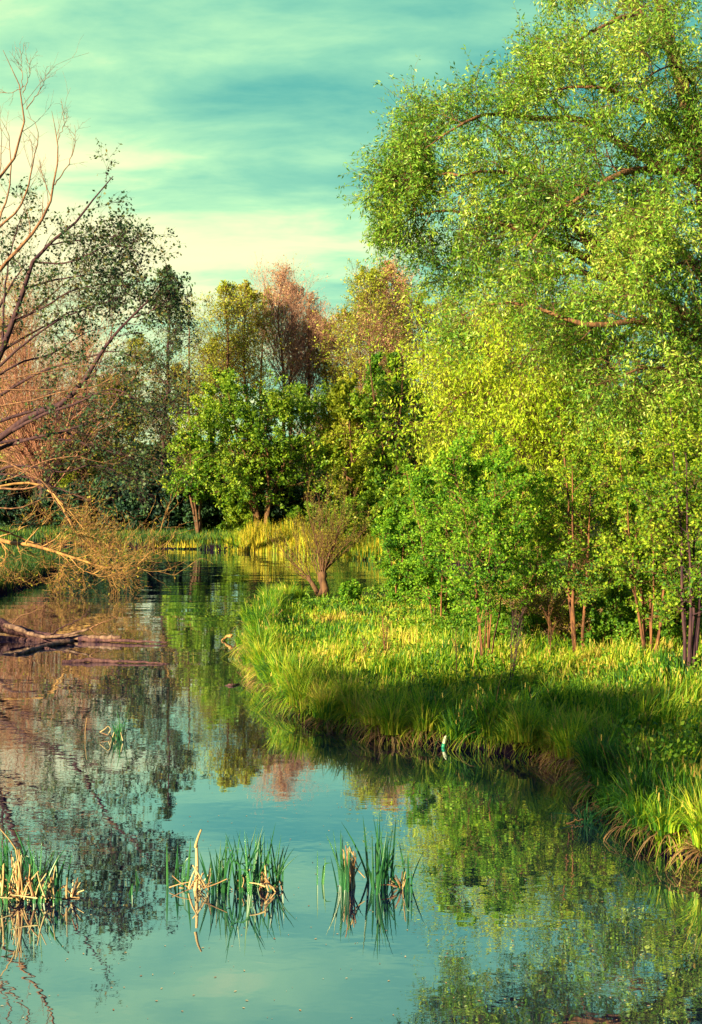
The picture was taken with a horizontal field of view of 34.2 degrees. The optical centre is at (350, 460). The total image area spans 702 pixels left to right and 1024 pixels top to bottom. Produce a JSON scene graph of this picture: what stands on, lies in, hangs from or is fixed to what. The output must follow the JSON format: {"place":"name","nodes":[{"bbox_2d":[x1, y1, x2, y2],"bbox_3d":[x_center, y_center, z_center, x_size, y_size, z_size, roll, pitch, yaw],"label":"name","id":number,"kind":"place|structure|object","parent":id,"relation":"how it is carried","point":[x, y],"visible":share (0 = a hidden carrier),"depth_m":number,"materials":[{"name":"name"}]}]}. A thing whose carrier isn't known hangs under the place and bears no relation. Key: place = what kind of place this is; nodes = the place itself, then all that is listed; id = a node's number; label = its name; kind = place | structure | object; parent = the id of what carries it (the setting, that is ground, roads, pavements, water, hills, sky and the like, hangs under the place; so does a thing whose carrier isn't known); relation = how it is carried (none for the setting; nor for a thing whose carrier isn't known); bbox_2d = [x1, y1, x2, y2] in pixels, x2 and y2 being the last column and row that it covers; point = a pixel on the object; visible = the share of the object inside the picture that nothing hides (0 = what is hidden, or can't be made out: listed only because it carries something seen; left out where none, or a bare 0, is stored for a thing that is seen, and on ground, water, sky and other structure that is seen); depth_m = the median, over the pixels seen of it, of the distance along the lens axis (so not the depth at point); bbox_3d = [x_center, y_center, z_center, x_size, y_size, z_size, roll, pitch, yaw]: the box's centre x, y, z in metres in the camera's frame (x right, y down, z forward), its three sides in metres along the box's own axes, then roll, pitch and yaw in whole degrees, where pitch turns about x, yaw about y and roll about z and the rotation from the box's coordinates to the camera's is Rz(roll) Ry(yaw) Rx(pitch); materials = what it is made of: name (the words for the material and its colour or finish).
{"place":"outdoors","nodes":[
{"label":"outdoors","id":0,"kind":"place"},
{"bbox_2d":[0,544,701,1023],"bbox_3d":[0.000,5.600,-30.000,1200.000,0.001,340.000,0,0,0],"label":"water","id":1,"kind":"structure","parent":0,"point":[498,842],"depth_m":16.19,"materials":[{"name":"liquid"}]},
{"bbox_2d":[0,828,83,906],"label":"reed clump","id":2,"kind":"object","parent":1,"relation":"in","point":[39,890],"visible":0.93,"depth_m":14.50,"materials":[{"name":"plant"}]},
{"bbox_2d":[0,601,167,654],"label":"fallen tree","id":3,"kind":"object","parent":1,"relation":"in","point":[19,631],"visible":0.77,"depth_m":35.30,"materials":[{"name":"wood"}]},
{"bbox_2d":[85,709,128,740],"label":"reed clump","id":4,"kind":"object","parent":1,"relation":"in","point":[120,735],"visible":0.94,"depth_m":23.01,"materials":[{"name":"plant"}]},
{"bbox_2d":[62,658,169,663],"bbox_3d":[-6.497,5.571,31.640,3.019,0.209,0.283,0,0,3],"label":"log","id":5,"kind":"object","parent":1,"relation":"on","point":[95,660],"visible":1,"depth_m":31.63,"materials":[{"name":"wood"}]},
{"bbox_2d":[166,840,194,885],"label":"reed clump","id":6,"kind":"object","parent":1,"relation":"in","point":[183,877],"visible":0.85,"depth_m":15.04,"materials":[{"name":"plant"}]},
{"bbox_2d":[169,829,226,890],"bbox_3d":[-1.984,5.228,14.946,0.780,0.864,0.521,0,0,0],"label":"reed clump","id":7,"kind":"object","parent":1,"relation":"in","point":[197,879],"visible":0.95,"depth_m":14.87,"materials":[{"name":"plant"}]},
{"bbox_2d":[199,823,296,895],"bbox_3d":[-1.355,5.235,14.939,1.302,0.975,0.833,0,0,-15],"label":"reed clump","id":8,"kind":"object","parent":1,"relation":"in","point":[258,873],"visible":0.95,"depth_m":14.89,"materials":[{"name":"plant"}]},
{"bbox_2d":[317,850,328,884],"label":"reed clump","id":9,"kind":"object","parent":1,"relation":"in","point":[323,875],"visible":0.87,"depth_m":15.09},
{"bbox_2d":[0,676,698,1019],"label":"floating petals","id":10,"kind":"object","parent":1,"relation":"on","point":[337,892],"visible":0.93,"depth_m":13.91,"materials":[{"name":"plant"}]},
{"bbox_2d":[326,816,422,894],"bbox_3d":[0.324,5.189,15.047,1.267,1.069,0.815,0,0,20],"label":"reed clump","id":11,"kind":"object","parent":1,"relation":"in","point":[347,872],"visible":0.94,"depth_m":14.98,"materials":[{"name":"plant"}]},
{"bbox_2d":[558,799,614,823],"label":"reed clump","id":12,"kind":"object","parent":1,"relation":"in","point":[584,815],"visible":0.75,"depth_m":17.75,"materials":[{"name":"plant"}]},
{"bbox_2d":[0,444,701,858],"bbox_3d":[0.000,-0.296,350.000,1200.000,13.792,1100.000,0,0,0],"label":"ground","id":13,"kind":"structure","parent":0,"point":[498,744],"depth_m":38.70,"materials":[{"name":"plant"}]},
{"bbox_2d":[0,469,37,528],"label":"bush","id":14,"kind":"object","parent":13,"relation":"on","point":[21,492],"visible":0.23,"depth_m":84.53,"materials":[{"name":"green plant"}]},
{"bbox_2d":[0,543,56,688],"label":"grass","id":15,"kind":"structure","parent":13,"relation":"on","point":[32,564],"depth_m":54.04,"materials":[{"name":"plant"}]},
{"bbox_2d":[0,489,57,532],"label":"bush","id":16,"kind":"object","parent":13,"relation":"on","point":[5,520],"visible":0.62,"depth_m":80.89,"materials":[{"name":"green plant"}]},
{"bbox_2d":[0,318,62,477],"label":"alder tree","id":17,"kind":"object","parent":13,"relation":"on","point":[11,470],"visible":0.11,"depth_m":89.40,"materials":[{"name":"brown plant"}]},
{"bbox_2d":[0,271,74,475],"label":"alder tree","id":18,"kind":"object","parent":13,"relation":"on","point":[8,285],"visible":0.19,"depth_m":87.31,"materials":[{"name":"brown plant"}]},
{"bbox_2d":[28,488,96,529],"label":"bush","id":19,"kind":"object","parent":13,"relation":"on","point":[59,520],"visible":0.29,"depth_m":80.66,"materials":[{"name":"green plant"}]},
{"bbox_2d":[0,37,146,530],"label":"bare tree","id":20,"kind":"object","parent":13,"relation":"on","point":[13,254],"visible":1,"depth_m":44.22,"materials":[{"name":"beige plant"}]},
{"bbox_2d":[56,385,101,487],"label":"alder tree","id":21,"kind":"object","parent":13,"relation":"on","point":[71,478],"visible":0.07,"depth_m":89.61,"materials":[{"name":"green plant"}]},
{"bbox_2d":[41,321,121,483],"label":"alder tree","id":22,"kind":"object","parent":13,"relation":"on","point":[82,473],"visible":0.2,"depth_m":87.19,"materials":[{"name":"green plant"}]},
{"bbox_2d":[0,214,165,526],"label":"pollard willow","id":23,"kind":"object","parent":13,"relation":"on","point":[30,445],"visible":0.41,"depth_m":82.83,"materials":[{"name":"brown plant"}]},
{"bbox_2d":[53,473,127,531],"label":"bush","id":24,"kind":"object","parent":13,"relation":"on","point":[83,491],"visible":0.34,"depth_m":80.03,"materials":[{"name":"green plant"}]},
{"bbox_2d":[0,479,212,596],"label":"drooping willow","id":25,"kind":"object","parent":13,"relation":"on","point":[85,530],"visible":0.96,"depth_m":48.07,"materials":[{"name":"brown plant"}]},
{"bbox_2d":[0,138,214,515],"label":"alder tree","id":26,"kind":"object","parent":13,"relation":"on","point":[172,289],"visible":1,"depth_m":54.94,"materials":[{"name":"green plant"}]},
{"bbox_2d":[74,373,159,484],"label":"alder tree","id":27,"kind":"object","parent":13,"relation":"on","point":[117,426],"visible":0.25,"depth_m":85.47,"materials":[{"name":"green plant"}]},
{"bbox_2d":[86,469,157,532],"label":"bush","id":28,"kind":"object","parent":13,"relation":"on","point":[131,501],"visible":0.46,"depth_m":78.78,"materials":[{"name":"green plant"}]},
{"bbox_2d":[0,207,247,552],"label":"twiggy tree","id":29,"kind":"object","parent":13,"relation":"on","point":[18,414],"visible":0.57,"depth_m":62.98,"materials":[{"name":"brown plant"}]},
{"bbox_2d":[102,334,175,472],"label":"alder tree","id":30,"kind":"object","parent":13,"relation":"on","point":[132,352],"visible":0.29,"depth_m":91.62,"materials":[{"name":"green plant"}]},
{"bbox_2d":[106,473,191,531],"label":"bush","id":31,"kind":"object","parent":13,"relation":"on","point":[149,518],"visible":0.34,"depth_m":79.05,"materials":[{"name":"green plant"}]},
{"bbox_2d":[119,440,181,481],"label":"leafy tree","id":32,"kind":"object","parent":13,"relation":"on","point":[149,461],"visible":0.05,"depth_m":97.36,"materials":[{"name":"green plant"}]},
{"bbox_2d":[134,263,202,530],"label":"alder tree","id":33,"kind":"object","parent":13,"relation":"on","point":[175,332],"visible":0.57,"depth_m":79.25,"materials":[{"name":"green plant"}]},
{"bbox_2d":[149,362,205,466],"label":"alder tree","id":34,"kind":"object","parent":13,"relation":"on","point":[179,366],"visible":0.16,"depth_m":91.31,"materials":[{"name":"green plant"}]},
{"bbox_2d":[150,478,226,534],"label":"bush","id":35,"kind":"object","parent":13,"relation":"on","point":[208,509],"visible":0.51,"depth_m":78.85,"materials":[{"name":"green plant"}]},
{"bbox_2d":[157,295,225,482],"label":"birch tree","id":36,"kind":"object","parent":13,"relation":"on","point":[189,363],"visible":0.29,"depth_m":86.86,"materials":[{"name":"green plant"}]},
{"bbox_2d":[160,428,229,533],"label":"leafy tree","id":37,"kind":"object","parent":13,"relation":"on","point":[200,496],"visible":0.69,"depth_m":77.11,"materials":[{"name":"green plant"}]},
{"bbox_2d":[177,479,237,529],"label":"bush","id":38,"kind":"object","parent":13,"relation":"on","point":[213,525],"visible":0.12,"depth_m":81.32,"materials":[{"name":"green plant"}]},
{"bbox_2d":[174,339,249,421],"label":"alder tree","id":39,"kind":"object","parent":13,"relation":"on","point":[196,409],"visible":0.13,"depth_m":90.28,"materials":[{"name":"green plant"}]},
{"bbox_2d":[173,279,271,483],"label":"alder tree","id":40,"kind":"object","parent":13,"relation":"on","point":[223,289],"visible":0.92,"depth_m":85.13,"materials":[{"name":"green plant"}]},
{"bbox_2d":[214,493,264,529],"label":"bush","id":41,"kind":"object","parent":13,"relation":"on","point":[217,515],"visible":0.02,"depth_m":80.82,"materials":[{"name":"green plant"}]},
{"bbox_2d":[216,499,268,531],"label":"bush","id":42,"kind":"object","parent":13,"relation":"on","point":[235,521],"visible":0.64,"depth_m":77.40,"materials":[{"name":"green plant"}]},
{"bbox_2d":[210,279,293,456],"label":"alder tree","id":43,"kind":"object","parent":13,"relation":"on","point":[242,287],"visible":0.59,"depth_m":87.76,"materials":[{"name":"green plant"}]},
{"bbox_2d":[167,364,350,527],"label":"leafy tree","id":44,"kind":"object","parent":13,"relation":"on","point":[262,470],"visible":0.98,"depth_m":75.52,"materials":[{"name":"green plant"}]},
{"bbox_2d":[230,287,297,455],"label":"alder tree","id":45,"kind":"object","parent":13,"relation":"on","point":[262,353],"visible":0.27,"depth_m":92.31,"materials":[{"name":"brown plant"}]},
{"bbox_2d":[152,510,403,563],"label":"reeds","id":46,"kind":"object","parent":13,"relation":"on","point":[257,532],"visible":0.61,"depth_m":69.50,"materials":[{"name":"plant"}]},
{"bbox_2d":[239,253,329,473],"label":"alder tree","id":47,"kind":"object","parent":13,"relation":"on","point":[283,274],"visible":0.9,"depth_m":90.49,"materials":[{"name":"brown plant"}]},
{"bbox_2d":[255,471,325,528],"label":"bush","id":48,"kind":"object","parent":13,"relation":"on","point":[277,515],"visible":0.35,"depth_m":78.13,"materials":[{"name":"green plant"}]},
{"bbox_2d":[264,280,319,461],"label":"alder tree","id":49,"kind":"object","parent":13,"relation":"on","point":[304,305],"visible":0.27,"depth_m":93.85,"materials":[{"name":"brown plant"}]},
{"bbox_2d":[282,501,324,531],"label":"bush","id":50,"kind":"object","parent":13,"relation":"on","point":[292,512],"visible":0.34,"depth_m":75.14,"materials":[{"name":"green plant"}]},
{"bbox_2d":[278,434,333,486],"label":"leafy tree","id":51,"kind":"object","parent":13,"relation":"on","point":[303,456],"visible":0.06,"depth_m":98.52,"materials":[{"name":"green plant"}]},
{"bbox_2d":[270,292,348,486],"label":"alder tree","id":52,"kind":"object","parent":13,"relation":"on","point":[309,330],"visible":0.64,"depth_m":91.56,"materials":[{"name":"brown plant"}]},
{"bbox_2d":[284,308,334,478],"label":"alder tree","id":53,"kind":"object","parent":13,"relation":"on","point":[307,365],"visible":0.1,"depth_m":95.15,"materials":[{"name":"brown plant"}]},
{"bbox_2d":[285,490,345,525],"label":"bush","id":54,"kind":"object","parent":13,"relation":"on","point":[320,497],"visible":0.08,"depth_m":78.56,"materials":[{"name":"green plant"}]},
{"bbox_2d":[261,464,380,595],"bbox_3d":[-1.188,2.667,44.543,3.095,5.330,4.422,0,0,-45],"label":"shrub willow","id":55,"kind":"object","parent":13,"relation":"on","point":[332,545],"visible":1,"depth_m":44.24,"materials":[{"name":"brown plant"}]},
{"bbox_2d":[282,315,367,490],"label":"alder tree","id":56,"kind":"object","parent":13,"relation":"on","point":[319,380],"visible":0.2,"depth_m":92.90,"materials":[{"name":"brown plant"}]},
{"bbox_2d":[310,495,364,535],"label":"bush","id":57,"kind":"object","parent":13,"relation":"on","point":[338,502],"visible":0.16,"depth_m":72.89,"materials":[{"name":"green plant"}]},
{"bbox_2d":[307,305,375,476],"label":"alder tree","id":58,"kind":"object","parent":13,"relation":"on","point":[329,365],"visible":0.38,"depth_m":91.85,"materials":[{"name":"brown plant"}]},
{"bbox_2d":[338,578,362,606],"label":"bush","id":59,"kind":"object","parent":13,"relation":"on","point":[345,590],"visible":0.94,"depth_m":40.40,"materials":[{"name":"green plant"}]},
{"bbox_2d":[0,519,701,563],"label":"grass","id":60,"kind":"structure","parent":13,"relation":"on","point":[215,535],"depth_m":74.34,"materials":[{"name":"plant"}]},
{"bbox_2d":[315,373,388,500],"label":"leafy tree","id":61,"kind":"object","parent":13,"relation":"on","point":[338,414],"visible":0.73,"depth_m":75.19,"materials":[{"name":"green plant"}]},
{"bbox_2d":[331,493,372,538],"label":"bush","id":62,"kind":"object","parent":13,"relation":"on","point":[349,500],"visible":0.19,"depth_m":70.46,"materials":[{"name":"green plant"}]},
{"bbox_2d":[317,293,386,495],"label":"alder tree","id":63,"kind":"object","parent":13,"relation":"on","point":[333,340],"visible":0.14,"depth_m":91.25,"materials":[{"name":"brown plant"}]},
{"bbox_2d":[307,258,430,440],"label":"alder tree","id":64,"kind":"object","parent":13,"relation":"on","point":[374,284],"visible":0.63,"depth_m":85.23,"materials":[{"name":"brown plant"}]},
{"bbox_2d":[348,482,408,539],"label":"bush","id":65,"kind":"object","parent":13,"relation":"on","point":[366,499],"visible":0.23,"depth_m":68.08,"materials":[{"name":"green plant"}]},
{"bbox_2d":[330,254,429,487],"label":"alder tree","id":66,"kind":"object","parent":13,"relation":"on","point":[391,266],"visible":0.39,"depth_m":86.90,"materials":[{"name":"brown plant"}]},
{"bbox_2d":[354,272,410,493],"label":"alder tree","id":67,"kind":"object","parent":13,"relation":"on","point":[380,331],"visible":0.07,"depth_m":91.59,"materials":[{"name":"brown plant"}]},
{"bbox_2d":[377,612,393,655],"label":"bare shrub","id":68,"kind":"object","parent":13,"relation":"on","point":[385,639],"visible":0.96,"depth_m":29.47,"materials":[{"name":"plant"}]},
{"bbox_2d":[344,351,441,491],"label":"leafy tree","id":69,"kind":"object","parent":13,"relation":"on","point":[376,373],"visible":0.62,"depth_m":73.46,"materials":[{"name":"green plant"}]},
{"bbox_2d":[360,280,433,456],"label":"alder tree","id":70,"kind":"object","parent":13,"relation":"on","point":[410,338],"visible":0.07,"depth_m":90.40,"materials":[{"name":"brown plant"}]},
{"bbox_2d":[369,506,428,602],"bbox_3d":[1.884,3.405,40.975,2.434,3.590,2.341,0,0,0],"label":"sapling","id":71,"kind":"object","parent":13,"relation":"on","point":[393,549],"visible":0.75,"depth_m":40.69,"materials":[{"name":"green plant"}]},
{"bbox_2d":[370,474,458,543],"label":"bush","id":72,"kind":"object","parent":13,"relation":"on","point":[390,494],"visible":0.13,"depth_m":66.30,"materials":[{"name":"green plant"}]},
{"bbox_2d":[376,289,470,455],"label":"birch tree","id":73,"kind":"object","parent":13,"relation":"on","point":[421,319],"visible":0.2,"depth_m":85.99,"materials":[{"name":"green plant"}]},
{"bbox_2d":[391,445,484,623],"bbox_3d":[2.754,2.378,35.116,2.877,5.754,3.455,0,0,-18],"label":"sapling","id":74,"kind":"object","parent":13,"relation":"on","point":[425,572],"visible":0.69,"depth_m":34.90,"materials":[{"name":"green plant"}]},
{"bbox_2d":[386,413,493,490],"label":"leafy tree","id":75,"kind":"object","parent":13,"relation":"on","point":[408,446],"visible":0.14,"depth_m":72.07,"materials":[{"name":"green plant"}]},
{"bbox_2d":[407,481,483,547],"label":"bush","id":76,"kind":"object","parent":13,"relation":"on","point":[437,489],"visible":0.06,"depth_m":65.25,"materials":[{"name":"green plant"}]},
{"bbox_2d":[414,298,479,431],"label":"alder tree","id":77,"kind":"object","parent":13,"relation":"on","point":[454,351],"visible":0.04,"depth_m":89.12,"materials":[{"name":"green plant"}]},
{"bbox_2d":[447,626,463,680],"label":"bare shrub","id":78,"kind":"object","parent":13,"relation":"on","point":[455,632],"visible":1,"depth_m":26.45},
{"bbox_2d":[224,575,701,883],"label":"sedge","id":79,"kind":"object","parent":13,"relation":"on","point":[577,741],"visible":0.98,"depth_m":22.18,"materials":[{"name":"green plant"}]},
{"bbox_2d":[257,565,701,850],"bbox_3d":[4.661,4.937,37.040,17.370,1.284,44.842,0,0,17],"label":"grass","id":80,"kind":"structure","parent":13,"relation":"on","point":[443,645],"depth_m":27.40,"materials":[{"name":"plant"}]},
{"bbox_2d":[440,376,529,483],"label":"leafy tree","id":81,"kind":"object","parent":13,"relation":"on","point":[488,433],"visible":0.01,"depth_m":94.15,"materials":[{"name":"green plant"}]},
{"bbox_2d":[462,303,519,475],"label":"alder tree","id":82,"kind":"object","parent":13,"relation":"on","point":[484,376],"visible":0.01,"depth_m":89.73,"materials":[{"name":"green plant"}]},
{"bbox_2d":[417,425,574,659],"bbox_3d":[3.560,2.128,28.974,3.303,6.158,4.307,0,0,41],"label":"sapling","id":83,"kind":"object","parent":13,"relation":"on","point":[492,527],"visible":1,"depth_m":29.03,"materials":[{"name":"green plant"}]},
{"bbox_2d":[310,236,701,585],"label":"willow tree","id":84,"kind":"object","parent":13,"relation":"on","point":[519,400],"visible":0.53,"depth_m":42.88,"materials":[{"name":"green plant"}]},
{"bbox_2d":[481,599,548,643],"bbox_3d":[4.522,4.639,31.573,1.852,1.534,1.799,0,0,-19],"label":"bush","id":85,"kind":"object","parent":13,"relation":"on","point":[504,619],"visible":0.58,"depth_m":31.17,"materials":[{"name":"green plant"}]},
{"bbox_2d":[460,466,571,550],"bbox_3d":[9.239,2.897,63.690,6.763,5.342,6.651,0,0,-22],"label":"bush","id":86,"kind":"object","parent":13,"relation":"on","point":[488,477],"visible":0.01,"depth_m":63.01,"materials":[{"name":"green plant"}]},
{"bbox_2d":[508,593,525,687],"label":"bare shrub","id":87,"kind":"object","parent":13,"relation":"on","point":[513,640],"visible":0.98,"depth_m":26.28,"materials":[{"name":"brown plant"}]},
{"bbox_2d":[336,0,701,466],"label":"willow tree","id":88,"kind":"object","parent":13,"relation":"on","point":[646,218],"visible":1,"depth_m":30.89,"materials":[{"name":"green plant"}]},
{"bbox_2d":[487,397,562,495],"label":"leafy tree","id":89,"kind":"object","parent":13,"relation":"on","point":[528,451],"visible":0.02,"depth_m":94.00,"materials":[{"name":"green plant"}]},
{"bbox_2d":[497,474,571,626],"bbox_3d":[5.243,2.829,32.870,2.690,4.966,2.621,0,0,0],"label":"sapling","id":90,"kind":"object","parent":13,"relation":"on","point":[536,565],"visible":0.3,"depth_m":32.80,"materials":[{"name":"green plant"}]},
{"bbox_2d":[486,571,603,641],"bbox_3d":[5.390,4.271,31.990,3.186,2.383,2.836,0,0,32],"label":"bush","id":91,"kind":"object","parent":13,"relation":"on","point":[557,603],"visible":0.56,"depth_m":31.46,"materials":[{"name":"green plant"}]},
{"bbox_2d":[542,595,559,654],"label":"bare shrub","id":92,"kind":"object","parent":13,"relation":"on","point":[551,634],"visible":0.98,"depth_m":28.98,"materials":[{"name":"plant"}]},
{"bbox_2d":[526,410,616,651],"bbox_3d":[5.736,1.923,30.044,2.349,6.584,2.522,0,0,0],"label":"sapling","id":93,"kind":"object","parent":13,"relation":"on","point":[571,528],"visible":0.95,"depth_m":29.88,"materials":[{"name":"green plant"}]},
{"bbox_2d":[534,368,621,498],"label":"leafy tree","id":94,"kind":"object","parent":13,"relation":"on","point":[566,459],"visible":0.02,"depth_m":95.49,"materials":[{"name":"green plant"}]},
{"bbox_2d":[566,595,635,645],"bbox_3d":[6.914,4.568,31.625,2.024,1.726,2.084,0,0,0],"label":"bush","id":95,"kind":"object","parent":13,"relation":"on","point":[600,631],"visible":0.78,"depth_m":31.09,"materials":[{"name":"green plant"}]},
{"bbox_2d":[562,405,664,617],"bbox_3d":[7.859,1.709,34.144,3.347,6.934,4.049,0,0,0],"label":"sapling","id":96,"kind":"object","parent":13,"relation":"on","point":[614,592],"visible":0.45,"depth_m":33.87,"materials":[{"name":"green plant"}]},
{"bbox_2d":[606,610,658,645],"bbox_3d":[7.768,4.690,31.026,1.574,1.342,1.621,0,0,33],"label":"bush","id":97,"kind":"object","parent":13,"relation":"on","point":[622,625],"visible":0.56,"depth_m":30.67,"materials":[{"name":"green plant"}]},
{"bbox_2d":[585,475,701,655],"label":"sapling","id":98,"kind":"object","parent":13,"relation":"on","point":[650,554],"visible":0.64,"depth_m":28.94,"materials":[{"name":"green plant"}]},
{"bbox_2d":[599,384,689,510],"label":"leafy tree","id":99,"kind":"object","parent":13,"relation":"on","point":[644,461],"visible":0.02,"depth_m":93.18,"materials":[{"name":"green plant"}]},
{"bbox_2d":[620,590,701,647],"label":"bush","id":100,"kind":"object","parent":13,"relation":"on","point":[669,634],"visible":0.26,"depth_m":31.03,"materials":[{"name":"green plant"}]},
{"bbox_2d":[621,389,701,673],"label":"sapling","id":101,"kind":"object","parent":13,"relation":"on","point":[690,463],"visible":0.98,"depth_m":27.69,"materials":[{"name":"green plant"}]},
{"bbox_2d":[646,369,701,507],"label":"leafy tree","id":102,"kind":"object","parent":13,"relation":"on","point":[686,443],"visible":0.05,"depth_m":94.89,"materials":[{"name":"green plant"}]},
{"bbox_2d":[0,0,701,444],"label":"sky","id":103,"kind":"structure","parent":0,"point":[236,123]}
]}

